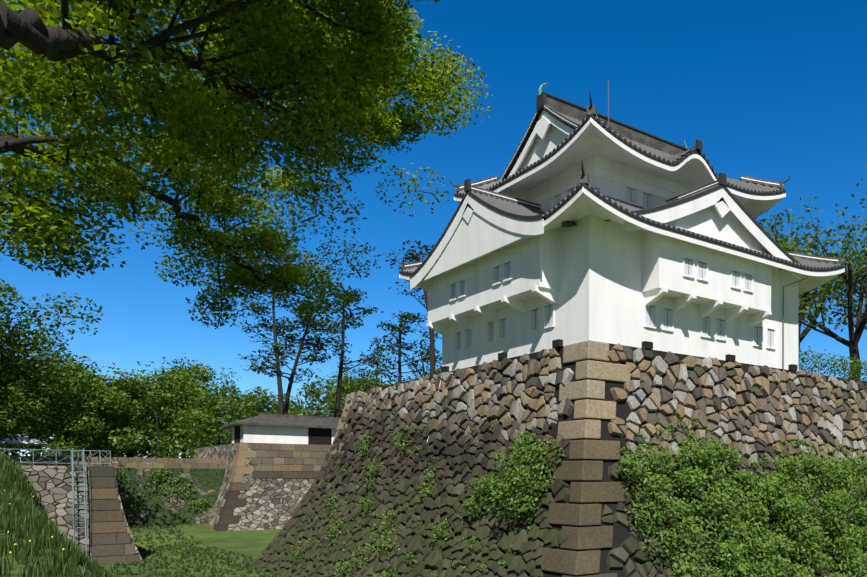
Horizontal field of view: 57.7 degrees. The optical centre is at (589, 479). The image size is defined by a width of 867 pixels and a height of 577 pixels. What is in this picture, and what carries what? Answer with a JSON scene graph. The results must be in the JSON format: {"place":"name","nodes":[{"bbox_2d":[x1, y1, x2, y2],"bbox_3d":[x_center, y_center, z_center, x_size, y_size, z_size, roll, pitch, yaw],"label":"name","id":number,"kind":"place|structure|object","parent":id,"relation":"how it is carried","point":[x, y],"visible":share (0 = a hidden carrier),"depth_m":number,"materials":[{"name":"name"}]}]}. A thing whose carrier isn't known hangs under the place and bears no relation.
{"place":"outdoors","nodes":[
{"label":"outdoors","id":0,"kind":"place"},
{"bbox_2d":[0,481,282,576],"bbox_3d":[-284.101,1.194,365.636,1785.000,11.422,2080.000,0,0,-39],"label":"ground","id":1,"kind":"structure","parent":0,"point":[253,543],"depth_m":61.82,"materials":[{"name":"green plant"}]},
{"bbox_2d":[0,434,46,445],"bbox_3d":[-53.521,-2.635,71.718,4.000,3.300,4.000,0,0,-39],"label":"parked car","id":2,"kind":"object","parent":1,"relation":"on","point":[20,440],"visible":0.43,"depth_m":70.88,"materials":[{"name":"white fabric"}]},
{"bbox_2d":[0,490,64,576],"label":"wildflowers","id":3,"kind":"object","parent":1,"relation":"on","point":[29,540],"visible":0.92,"depth_m":13.34,"materials":[{"name":"yellow"}]},
{"bbox_2d":[1,448,110,556],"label":"ladder and railing","id":4,"kind":"object","parent":1,"relation":"on","point":[72,463],"visible":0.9,"depth_m":49.41,"materials":[{"name":"grey metal"}]},
{"bbox_2d":[20,465,142,563],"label":"stone retaining wall","id":5,"kind":"structure","parent":1,"relation":"on","point":[52,485],"depth_m":49.29,"materials":[{"name":"stone"}]},
{"bbox_2d":[89,466,139,564],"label":"pier face stones","id":6,"kind":"object","parent":5,"relation":"attached to","point":[102,482],"visible":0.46,"depth_m":50.43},
{"bbox_2d":[0,453,292,576],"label":"grass tufts","id":7,"kind":"object","parent":1,"relation":"on","point":[11,471],"visible":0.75,"depth_m":23.03,"materials":[{"name":"green plant"}]},
{"bbox_2d":[115,468,225,525],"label":"ivy-covered bank","id":8,"kind":"structure","parent":1,"relation":"on","point":[207,483],"depth_m":75.09,"materials":[{"name":"green plant"}]},
{"bbox_2d":[8,455,227,468],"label":"bridge parapet","id":9,"kind":"structure","parent":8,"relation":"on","point":[132,462],"depth_m":73.76,"materials":[{"name":"stone"}]},
{"bbox_2d":[190,443,327,530],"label":"stone wall","id":10,"kind":"structure","parent":1,"relation":"on","point":[271,503],"depth_m":77.00,"materials":[{"name":"grey stone"}]},
{"bbox_2d":[213,442,255,530],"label":"wall cornerstones","id":11,"kind":"object","parent":10,"relation":"attached to","point":[240,470],"visible":0.9,"depth_m":75.38,"materials":[{"name":"beige stone"}]},
{"bbox_2d":[250,443,330,477],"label":"gate stones","id":12,"kind":"object","parent":10,"relation":"attached to","point":[265,465],"visible":0.25,"depth_m":79.01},
{"bbox_2d":[250,347,573,576],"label":"stone wall","id":13,"kind":"structure","parent":1,"relation":"on","point":[516,538],"depth_m":35.71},
{"bbox_2d":[0,346,866,576],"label":"shrub leaves","id":14,"kind":"object","parent":1,"relation":"on","point":[849,561],"visible":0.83,"depth_m":31.20,"materials":[{"name":"green plant"}]},
{"bbox_2d":[275,340,866,576],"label":"honmaru block","id":15,"kind":"structure","parent":1,"relation":"on","point":[621,534],"depth_m":31.26,"materials":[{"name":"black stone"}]},
{"bbox_2d":[248,393,357,566],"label":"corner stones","id":16,"kind":"object","parent":15,"relation":"attached to","point":[324,463],"visible":0.21,"depth_m":47.95,"materials":[{"name":"beige stone"}]},
{"bbox_2d":[541,341,630,576],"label":"corner stones","id":17,"kind":"object","parent":15,"relation":"attached to","point":[571,562],"visible":0.92,"depth_m":28.03,"materials":[{"name":"beige stone"}]},
{"bbox_2d":[441,339,797,372],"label":"turret drain boxes","id":18,"kind":"object","parent":15,"relation":"on","point":[557,343],"visible":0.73,"depth_m":34.14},
{"bbox_2d":[399,106,844,370],"bbox_3d":[1.446,-11.403,38.365,16.840,12.076,15.000,0,0,-39],"label":"castle turret","id":19,"kind":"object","parent":15,"relation":"on","point":[593,275],"visible":0.88,"depth_m":32.88,"materials":[{"name":"white paint"}]},
{"bbox_2d":[451,187,773,349],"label":"windows","id":20,"kind":"structure","parent":19,"relation":"in","point":[650,310],"depth_m":33.76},
{"bbox_2d":[395,91,848,279],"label":"turret roof tiles","id":21,"kind":"object","parent":19,"relation":"on","point":[659,149],"visible":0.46,"depth_m":34.67,"materials":[{"name":"grey tile"}]},
{"bbox_2d":[538,82,686,147],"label":"roof ornaments","id":22,"kind":"object","parent":21,"relation":"on","point":[545,84],"visible":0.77,"depth_m":35.35},
{"bbox_2d":[608,80,807,394],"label":"turret pipes","id":23,"kind":"object","parent":19,"relation":"attached to","point":[783,286],"visible":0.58,"depth_m":37.15,"materials":[{"name":"grey metal"}]},
{"bbox_2d":[601,343,866,576],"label":"stones","id":24,"kind":"object","parent":1,"relation":"on","point":[831,426],"visible":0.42,"depth_m":33.25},
{"bbox_2d":[0,0,493,334],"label":"overhanging tree","id":25,"kind":"object","parent":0,"point":[297,38],"depth_m":7.99,"materials":[{"name":"green plant"}]},
{"bbox_2d":[232,425,336,443],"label":"gate house walls","id":26,"kind":"structure","parent":0,"point":[272,434],"depth_m":79.25,"materials":[{"name":"white paint"}]},
{"bbox_2d":[222,413,340,428],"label":"gatehouse roof","id":27,"kind":"structure","parent":26,"relation":"on","point":[278,420],"depth_m":80.84,"materials":[{"name":"grey tile"}]},
{"bbox_2d":[234,426,331,444],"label":"gatehouse openings","id":28,"kind":"object","parent":26,"relation":"in","point":[319,436],"visible":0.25,"depth_m":81.91,"materials":[{"name":"black"}]},
{"bbox_2d":[0,165,866,462],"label":"trees","id":29,"kind":"object","parent":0,"point":[104,405],"depth_m":85.15,"materials":[{"name":"green plant"}]},
{"bbox_2d":[237,240,441,391],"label":"pine needles","id":30,"kind":"object","parent":29,"relation":"on","point":[291,338],"visible":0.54,"depth_m":94.88,"materials":[{"name":"green plant"}]},
{"bbox_2d":[0,0,866,462],"label":"sky","id":31,"kind":"structure","parent":0,"point":[772,90],"materials":[{"name":"blue"}]}
]}

